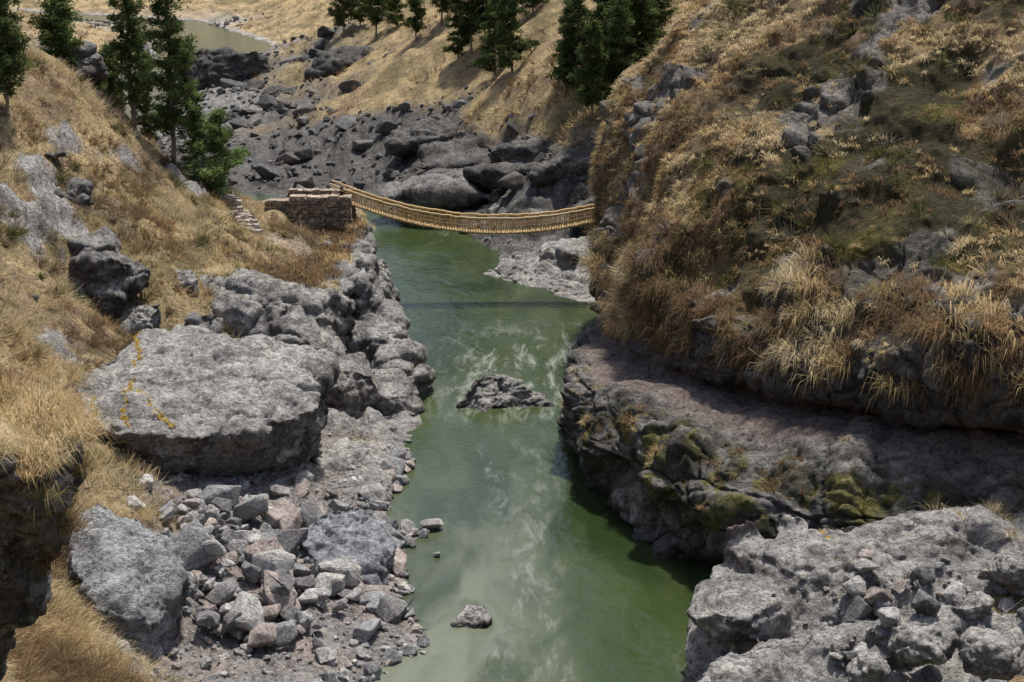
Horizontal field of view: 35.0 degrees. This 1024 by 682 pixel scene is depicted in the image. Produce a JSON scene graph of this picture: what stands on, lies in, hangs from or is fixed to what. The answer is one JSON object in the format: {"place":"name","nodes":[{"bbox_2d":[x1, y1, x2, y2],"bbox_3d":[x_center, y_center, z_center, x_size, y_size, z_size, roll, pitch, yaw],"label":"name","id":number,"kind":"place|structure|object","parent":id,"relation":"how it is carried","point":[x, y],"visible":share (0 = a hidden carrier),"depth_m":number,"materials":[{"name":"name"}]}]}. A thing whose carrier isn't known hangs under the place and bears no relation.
{"place":"outdoors","nodes":[
{"label":"outdoors","id":0,"kind":"place"},
{"bbox_2d":[26,11,711,681],"bbox_3d":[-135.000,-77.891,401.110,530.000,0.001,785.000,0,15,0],"label":"river water","id":1,"kind":"structure","parent":0,"point":[552,567],"depth_m":82.25,"materials":[{"name":"green liquid"}]},
{"bbox_2d":[420,518,443,556],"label":"river stones","id":2,"kind":"object","parent":1,"relation":"in","point":[435,523],"visible":1,"depth_m":79.85,"materials":[{"name":"grey stone"}]},
{"bbox_2d":[450,605,492,627],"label":"river boulder","id":3,"kind":"object","parent":1,"relation":"in","point":[471,616],"visible":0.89,"depth_m":69.49,"materials":[{"name":"stone"}]},
{"bbox_2d":[456,374,554,412],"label":"island rock","id":4,"kind":"object","parent":1,"relation":"in","point":[484,394],"visible":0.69,"depth_m":99.69,"materials":[{"name":"weathered rock"}]},
{"bbox_2d":[0,0,1023,681],"bbox_3d":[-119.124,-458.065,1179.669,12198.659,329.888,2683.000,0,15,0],"label":"valley terrain","id":5,"kind":"structure","parent":0,"point":[420,56],"depth_m":116.47,"materials":[{"name":"soil"}]},
{"bbox_2d":[0,0,35,116],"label":"pine tree","id":6,"kind":"object","parent":5,"relation":"on","point":[11,36],"visible":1,"depth_m":102.39,"materials":[{"name":"green plant"}]},
{"bbox_2d":[31,293,38,302],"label":"hillside outcrop","id":7,"kind":"object","parent":5,"relation":"on","point":[35,297],"visible":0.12,"depth_m":88.59,"materials":[{"name":"stone"}]},
{"bbox_2d":[0,398,86,680],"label":"grassy spur","id":8,"kind":"structure","parent":5,"relation":"on","point":[28,537],"depth_m":26.83,"materials":[{"name":"plant"}]},
{"bbox_2d":[0,349,124,651],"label":"spur grass","id":9,"kind":"structure","parent":8,"relation":"on","point":[25,434],"depth_m":26.52,"materials":[{"name":"beige plant"}]},
{"bbox_2d":[24,0,85,66],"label":"pine tree","id":10,"kind":"object","parent":5,"relation":"on","point":[56,32],"visible":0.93,"depth_m":119.39,"materials":[{"name":"green plant"}]},
{"bbox_2d":[45,151,66,159],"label":"hillside outcrop","id":11,"kind":"object","parent":5,"relation":"on","point":[55,155],"visible":1,"depth_m":104.23,"materials":[{"name":"stone"}]},
{"bbox_2d":[53,177,94,204],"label":"hillside outcrop","id":12,"kind":"object","parent":5,"relation":"on","point":[84,187],"visible":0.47,"depth_m":102.48,"materials":[{"name":"stone"}]},
{"bbox_2d":[58,41,108,84],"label":"hillside outcrop","id":13,"kind":"object","parent":5,"relation":"on","point":[89,58],"visible":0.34,"depth_m":120.98,"materials":[{"name":"stone"}]},
{"bbox_2d":[67,227,121,256],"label":"hillside outcrop","id":14,"kind":"object","parent":5,"relation":"on","point":[102,239],"visible":0.44,"depth_m":98.36,"materials":[{"name":"stone"}]},
{"bbox_2d":[0,557,193,681],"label":"bank grass","id":15,"kind":"structure","parent":5,"relation":"on","point":[85,662],"depth_m":53.20,"materials":[{"name":"beige plant"}]},
{"bbox_2d":[93,79,107,95],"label":"pine tree","id":16,"kind":"object","parent":5,"relation":"on","point":[100,85],"visible":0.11,"depth_m":123.22,"materials":[{"name":"green plant"}]},
{"bbox_2d":[68,250,150,317],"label":"hillside outcrop","id":17,"kind":"object","parent":5,"relation":"on","point":[112,282],"visible":0.91,"depth_m":93.92,"materials":[{"name":"stone"}]},
{"bbox_2d":[98,40,126,112],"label":"pine tree","id":18,"kind":"object","parent":5,"relation":"on","point":[105,51],"visible":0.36,"depth_m":125.50,"materials":[{"name":"green plant"}]},
{"bbox_2d":[61,503,191,660],"bbox_3d":[-15.671,9.832,65.339,5.742,5.007,7.674,0,15,0],"label":"river boulder","id":19,"kind":"object","parent":5,"relation":"on","point":[134,577],"visible":0.66,"depth_m":63.54,"materials":[{"name":"stone"}]},
{"bbox_2d":[101,0,153,129],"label":"pine tree","id":20,"kind":"object","parent":5,"relation":"on","point":[126,47],"visible":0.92,"depth_m":119.22,"materials":[{"name":"green plant"}]},
{"bbox_2d":[119,304,160,334],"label":"hillside outcrop","id":21,"kind":"object","parent":5,"relation":"on","point":[141,317],"visible":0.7,"depth_m":94.48,"materials":[{"name":"stone"}]},
{"bbox_2d":[129,34,162,142],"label":"pine tree","id":22,"kind":"object","parent":5,"relation":"on","point":[147,101],"visible":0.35,"depth_m":127.52,"materials":[{"name":"green plant"}]},
{"bbox_2d":[0,44,311,626],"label":"shrubs","id":23,"kind":"object","parent":5,"relation":"on","point":[12,231],"visible":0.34,"depth_m":101.28,"materials":[{"name":"brown plant"}]},
{"bbox_2d":[136,0,199,162],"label":"pine tree","id":24,"kind":"object","parent":5,"relation":"on","point":[169,113],"visible":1,"depth_m":118.14,"materials":[{"name":"green plant"}]},
{"bbox_2d":[176,270,198,295],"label":"hillside outcrop","id":25,"kind":"object","parent":5,"relation":"on","point":[187,278],"visible":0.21,"depth_m":98.93,"materials":[{"name":"stone"}]},
{"bbox_2d":[0,39,380,681],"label":"dry grass","id":26,"kind":"structure","parent":5,"relation":"on","point":[93,341],"depth_m":99.02,"materials":[{"name":"beige plant"}]},
{"bbox_2d":[175,90,214,174],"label":"pine tree","id":27,"kind":"object","parent":5,"relation":"on","point":[196,117],"visible":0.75,"depth_m":121.71,"materials":[{"name":"green plant"}]},
{"bbox_2d":[182,311,222,333],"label":"hillside outcrop","id":28,"kind":"object","parent":5,"relation":"on","point":[211,322],"visible":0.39,"depth_m":94.89,"materials":[{"name":"stone"}]},
{"bbox_2d":[76,324,339,476],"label":"river boulder","id":29,"kind":"object","parent":5,"relation":"on","point":[227,404],"visible":0.81,"depth_m":81.68,"materials":[{"name":"stone"}]},
{"bbox_2d":[89,395,97,417],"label":"straw strands","id":30,"kind":"object","parent":29,"relation":"on","point":[94,406],"visible":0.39,"depth_m":79.23,"materials":[{"name":"yellow plant"}]},
{"bbox_2d":[108,331,143,440],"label":"straw strands","id":31,"kind":"object","parent":29,"relation":"on","point":[136,344],"visible":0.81,"depth_m":80.93,"materials":[{"name":"yellow plant"}]},
{"bbox_2d":[128,387,175,427],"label":"straw strands","id":32,"kind":"object","parent":29,"relation":"on","point":[162,418],"visible":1,"depth_m":78.33,"materials":[{"name":"yellow plant"}]},
{"bbox_2d":[183,105,252,195],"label":"pine tree","id":33,"kind":"object","parent":5,"relation":"on","point":[222,161],"visible":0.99,"depth_m":120.89,"materials":[{"name":"green plant"}]},
{"bbox_2d":[178,47,270,91],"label":"riverside boulder","id":34,"kind":"object","parent":5,"relation":"on","point":[210,66],"visible":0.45,"depth_m":243.69,"materials":[{"name":"stone"}]},
{"bbox_2d":[222,190,262,236],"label":"stone stairs","id":35,"kind":"structure","parent":5,"relation":"on","point":[245,215],"depth_m":117.56,"materials":[{"name":"grey stone"}]},
{"bbox_2d":[227,105,259,121],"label":"riverside boulder","id":36,"kind":"object","parent":5,"relation":"on","point":[241,113],"visible":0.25,"depth_m":212.20,"materials":[{"name":"stone"}]},
{"bbox_2d":[244,79,263,88],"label":"riverside boulder","id":37,"kind":"object","parent":5,"relation":"on","point":[255,83],"visible":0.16,"depth_m":232.48,"materials":[{"name":"stone"}]},
{"bbox_2d":[158,485,361,647],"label":"rubble pile","id":38,"kind":"object","parent":5,"relation":"on","point":[272,565],"visible":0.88,"depth_m":70.06,"materials":[{"name":"stone"}]},
{"bbox_2d":[104,425,422,681],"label":"river gravel","id":39,"kind":"structure","parent":5,"relation":"on","point":[302,485],"depth_m":71.82,"materials":[{"name":"stone"}]},
{"bbox_2d":[258,85,297,99],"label":"riverside boulder","id":40,"kind":"object","parent":5,"relation":"on","point":[275,90],"visible":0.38,"depth_m":223.06,"materials":[{"name":"stone"}]},
{"bbox_2d":[191,207,375,294],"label":"cliff top grass","id":41,"kind":"structure","parent":5,"relation":"on","point":[308,270],"depth_m":104.32,"materials":[{"name":"beige plant"}]},
{"bbox_2d":[20,12,562,225],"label":"riverbed stones","id":42,"kind":"object","parent":5,"relation":"on","point":[513,180],"visible":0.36,"depth_m":187.85,"materials":[{"name":"grey stone"}]},
{"bbox_2d":[265,182,356,230],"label":"stone bridge abutment","id":43,"kind":"object","parent":5,"relation":"on","point":[321,207],"visible":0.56,"depth_m":122.23,"materials":[{"name":"stone"}]},
{"bbox_2d":[330,180,595,235],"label":"rope bridge","id":44,"kind":"structure","parent":43,"relation":"attached to","point":[376,209],"depth_m":124.59,"materials":[{"name":"fabric"}]},
{"bbox_2d":[198,214,436,418],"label":"rock outcrop","id":45,"kind":"object","parent":5,"relation":"on","point":[359,328],"visible":0.67,"depth_m":100.28,"materials":[{"name":"weathered rock"}]},
{"bbox_2d":[304,46,374,80],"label":"riverside boulder","id":46,"kind":"object","parent":5,"relation":"on","point":[333,62],"visible":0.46,"depth_m":229.72,"materials":[{"name":"stone"}]},
{"bbox_2d":[325,0,361,36],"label":"pine tree","id":47,"kind":"object","parent":5,"relation":"on","point":[338,13],"visible":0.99,"depth_m":247.74,"materials":[{"name":"green plant"}]},
{"bbox_2d":[299,507,396,585],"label":"river boulder","id":48,"kind":"object","parent":5,"relation":"on","point":[365,541],"visible":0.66,"depth_m":73.71,"materials":[{"name":"stone"}]},
{"bbox_2d":[311,436,393,509],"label":"rock shelf","id":49,"kind":"object","parent":5,"relation":"on","point":[366,459],"visible":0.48,"depth_m":86.43,"materials":[{"name":"weathered rock"}]},
{"bbox_2d":[340,0,371,26],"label":"pine tree","id":50,"kind":"object","parent":5,"relation":"on","point":[360,19],"visible":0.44,"depth_m":250.34,"materials":[{"name":"green plant"}]},
{"bbox_2d":[9,0,706,158],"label":"hillside grass","id":51,"kind":"structure","parent":5,"relation":"on","point":[685,7],"depth_m":178.59,"materials":[{"name":"beige plant"}]},
{"bbox_2d":[311,438,430,681],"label":"shore rocks","id":52,"kind":"object","parent":5,"relation":"on","point":[390,609],"visible":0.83,"depth_m":70.80,"materials":[{"name":"stone"}]},
{"bbox_2d":[356,0,388,35],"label":"pine tree","id":53,"kind":"object","parent":5,"relation":"on","point":[373,13],"visible":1,"depth_m":237.42,"materials":[{"name":"green plant"}]},
{"bbox_2d":[380,0,407,27],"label":"pine tree","id":54,"kind":"object","parent":5,"relation":"on","point":[395,17],"visible":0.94,"depth_m":235.28,"materials":[{"name":"green plant"}]},
{"bbox_2d":[402,0,427,40],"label":"pine tree","id":55,"kind":"object","parent":5,"relation":"on","point":[419,13],"visible":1,"depth_m":205.94,"materials":[{"name":"green plant"}]},
{"bbox_2d":[384,117,465,157],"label":"rock ledge","id":56,"kind":"object","parent":5,"relation":"on","point":[408,139],"visible":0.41,"depth_m":174.81,"materials":[{"name":"stone"}]},
{"bbox_2d":[375,169,505,214],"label":"rock ledge","id":57,"kind":"object","parent":5,"relation":"on","point":[447,191],"visible":0.86,"depth_m":154.17,"materials":[{"name":"weathered rock"}]},
{"bbox_2d":[430,0,453,24],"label":"pine tree","id":58,"kind":"object","parent":5,"relation":"on","point":[442,5],"visible":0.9,"depth_m":205.66,"materials":[{"name":"green plant"}]},
{"bbox_2d":[417,138,491,170],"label":"rock ledge","id":59,"kind":"object","parent":5,"relation":"on","point":[440,154],"visible":0.37,"depth_m":166.54,"materials":[{"name":"stone"}]},
{"bbox_2d":[421,167,487,212],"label":"rock ledge","id":60,"kind":"object","parent":5,"relation":"on","point":[438,170],"visible":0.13,"depth_m":160.97,"materials":[{"name":"stone"}]},
{"bbox_2d":[441,0,472,59],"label":"pine tree","id":61,"kind":"object","parent":5,"relation":"on","point":[459,43],"visible":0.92,"depth_m":192.81,"materials":[{"name":"green plant"}]},
{"bbox_2d":[451,0,484,54],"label":"pine tree","id":62,"kind":"object","parent":5,"relation":"on","point":[469,9],"visible":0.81,"depth_m":191.48,"materials":[{"name":"green plant"}]},
{"bbox_2d":[456,202,498,228],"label":"rock ledge","id":63,"kind":"object","parent":5,"relation":"on","point":[475,208],"visible":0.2,"depth_m":154.13,"materials":[{"name":"stone"}]},
{"bbox_2d":[463,0,509,43],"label":"pine tree","id":64,"kind":"object","parent":5,"relation":"on","point":[476,19],"visible":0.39,"depth_m":190.46,"materials":[{"name":"green plant"}]},
{"bbox_2d":[383,219,590,491],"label":"bank stones","id":65,"kind":"object","parent":5,"relation":"on","point":[398,487],"visible":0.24,"depth_m":133.26,"materials":[{"name":"grey stone"}]},
{"bbox_2d":[469,0,513,77],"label":"pine tree","id":66,"kind":"object","parent":5,"relation":"on","point":[487,60],"visible":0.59,"depth_m":181.26,"materials":[{"name":"green plant"}]},
{"bbox_2d":[462,160,544,202],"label":"rock ledge","id":67,"kind":"object","parent":5,"relation":"on","point":[485,176],"visible":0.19,"depth_m":154.76,"materials":[{"name":"weathered rock"}]},
{"bbox_2d":[490,0,539,72],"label":"pine tree","id":68,"kind":"object","parent":5,"relation":"on","point":[505,36],"visible":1,"depth_m":175.05,"materials":[{"name":"green plant"}]},
{"bbox_2d":[505,0,532,16],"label":"pine tree","id":69,"kind":"object","parent":5,"relation":"on","point":[522,2],"visible":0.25,"depth_m":191.92,"materials":[{"name":"green plant"}]},
{"bbox_2d":[487,135,553,163],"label":"rock ledge","id":70,"kind":"object","parent":5,"relation":"on","point":[530,149],"visible":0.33,"depth_m":160.76,"materials":[{"name":"stone"}]},
{"bbox_2d":[527,0,549,12],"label":"pine tree","id":71,"kind":"object","parent":5,"relation":"on","point":[533,5],"visible":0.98,"depth_m":192.69,"materials":[{"name":"green plant"}]},
{"bbox_2d":[497,236,591,288],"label":"rock ledge","id":72,"kind":"object","parent":5,"relation":"on","point":[561,253],"visible":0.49,"depth_m":133.84,"materials":[{"name":"rock"}]},
{"bbox_2d":[519,208,570,225],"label":"rock ledge","id":73,"kind":"object","parent":5,"relation":"on","point":[536,210],"visible":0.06,"depth_m":146.02,"materials":[{"name":"stone"}]},
{"bbox_2d":[528,142,592,185],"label":"rock ledge","id":74,"kind":"object","parent":5,"relation":"on","point":[559,166],"visible":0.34,"depth_m":147.69,"materials":[{"name":"stone"}]},
{"bbox_2d":[551,22,583,98],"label":"pine tree","id":75,"kind":"object","parent":5,"relation":"on","point":[564,52],"visible":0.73,"depth_m":159.60,"materials":[{"name":"green plant"}]},
{"bbox_2d":[545,0,592,91],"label":"pine tree","id":76,"kind":"object","parent":5,"relation":"on","point":[576,6],"visible":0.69,"depth_m":158.92,"materials":[{"name":"green plant"}]},
{"bbox_2d":[554,0,583,56],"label":"pine tree","id":77,"kind":"object","parent":5,"relation":"on","point":[567,12],"visible":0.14,"depth_m":162.82,"materials":[{"name":"green plant"}]},
{"bbox_2d":[571,193,596,228],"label":"rock ledge","id":78,"kind":"object","parent":5,"relation":"on","point":[585,201],"visible":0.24,"depth_m":142.56,"materials":[{"name":"stone"}]},
{"bbox_2d":[567,17,612,119],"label":"pine tree","id":79,"kind":"object","parent":5,"relation":"on","point":[590,94],"visible":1,"depth_m":148.48,"materials":[{"name":"green plant"}]},
{"bbox_2d":[582,2,613,66],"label":"pine tree","id":80,"kind":"object","parent":5,"relation":"on","point":[600,8],"visible":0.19,"depth_m":157.02,"materials":[{"name":"green plant"}]},
{"bbox_2d":[584,0,617,35],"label":"pine tree","id":81,"kind":"object","parent":5,"relation":"on","point":[605,3],"visible":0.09,"depth_m":159.86,"materials":[{"name":"green plant"}]},
{"bbox_2d":[593,39,619,107],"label":"pine tree","id":82,"kind":"object","parent":5,"relation":"on","point":[607,78],"visible":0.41,"depth_m":150.11,"materials":[{"name":"green plant"}]},
{"bbox_2d":[600,0,638,87],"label":"pine tree","id":83,"kind":"object","parent":5,"relation":"on","point":[620,26],"visible":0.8,"depth_m":150.33,"materials":[{"name":"green plant"}]},
{"bbox_2d":[609,0,644,63],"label":"pine tree","id":84,"kind":"object","parent":5,"relation":"on","point":[634,47],"visible":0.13,"depth_m":153.74,"materials":[{"name":"green plant"}]},
{"bbox_2d":[632,0,649,41],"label":"pine tree","id":85,"kind":"object","parent":5,"relation":"on","point":[637,26],"visible":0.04,"depth_m":158.53,"materials":[{"name":"green plant"}]},
{"bbox_2d":[624,0,666,63],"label":"pine tree","id":86,"kind":"object","parent":5,"relation":"on","point":[648,21],"visible":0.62,"depth_m":153.58,"materials":[{"name":"green plant"}]},
{"bbox_2d":[633,0,680,30],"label":"pine tree","id":87,"kind":"object","parent":5,"relation":"on","point":[661,18],"visible":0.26,"depth_m":158.04,"materials":[{"name":"green plant"}]},
{"bbox_2d":[685,504,1023,681],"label":"foreground rock bank","id":88,"kind":"object","parent":5,"relation":"on","point":[736,609],"visible":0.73,"depth_m":63.56,"materials":[{"name":"rock"}]},
{"bbox_2d":[698,648,809,681],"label":"river boulder","id":89,"kind":"object","parent":88,"relation":"on","point":[768,665],"visible":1,"depth_m":56.62,"materials":[{"name":"stone"}]},
{"bbox_2d":[819,528,836,556],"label":"straw strands","id":90,"kind":"object","parent":88,"relation":"on","point":[827,536],"visible":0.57,"depth_m":65.87,"materials":[{"name":"yellow plant"}]},
{"bbox_2d":[846,651,890,681],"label":"river boulder","id":91,"kind":"object","parent":88,"relation":"on","point":[864,666],"visible":1,"depth_m":56.02,"materials":[{"name":"stone"}]},
{"bbox_2d":[771,549,1023,681],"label":"rubble pile","id":92,"kind":"object","parent":88,"relation":"on","point":[862,602],"visible":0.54,"depth_m":62.26,"materials":[{"name":"stone"}]},
{"bbox_2d":[887,624,958,664],"bbox_3d":[14.680,10.814,57.784,2.434,1.490,2.012,0,15,0],"label":"river boulder","id":93,"kind":"object","parent":88,"relation":"on","point":[925,644],"visible":1,"depth_m":57.24,"materials":[{"name":"stone"}]},
{"bbox_2d":[950,591,994,619],"bbox_3d":[17.055,9.832,60.190,1.606,0.968,1.187,0,15,0],"label":"river boulder","id":94,"kind":"object","parent":88,"relation":"on","point":[975,605],"visible":1,"depth_m":59.83,"materials":[{"name":"stone"}]},
{"bbox_2d":[956,626,1023,680],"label":"river boulder","id":95,"kind":"object","parent":88,"relation":"on","point":[989,653],"visible":1,"depth_m":56.35,"materials":[{"name":"stone"}]},
{"bbox_2d":[988,548,1023,590],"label":"river boulder","id":96,"kind":"object","parent":88,"relation":"on","point":[1006,568],"visible":1,"depth_m":63.05,"materials":[{"name":"stone"}]},
{"bbox_2d":[911,492,1022,538],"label":"bank tufts","id":97,"kind":"object","parent":5,"relation":"on","point":[994,508],"visible":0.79,"depth_m":66.66,"materials":[{"name":"beige plant"}]},
{"bbox_2d":[557,0,1023,570],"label":"river cliff","id":98,"kind":"structure","parent":0,"point":[895,456],"depth_m":80.39,"materials":[{"name":"stone"}]},
{"bbox_2d":[557,362,856,518],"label":"ledge grass","id":99,"kind":"structure","parent":98,"relation":"on","point":[739,450],"depth_m":75.44,"materials":[{"name":"green plant"}]},
{"bbox_2d":[568,208,1023,422],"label":"hanging grass","id":100,"kind":"structure","parent":98,"relation":"on","point":[682,296],"depth_m":76.44,"materials":[{"name":"brown plant"}]},
{"bbox_2d":[581,0,1023,362],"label":"dry grass","id":101,"kind":"structure","parent":98,"relation":"on","point":[733,140],"depth_m":89.38,"materials":[{"name":"brown plant"}]},
{"bbox_2d":[584,0,1023,305],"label":"shrubs","id":102,"kind":"object","parent":98,"relation":"on","point":[855,69],"visible":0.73,"depth_m":87.87,"materials":[{"name":"brown plant"}]}
]}

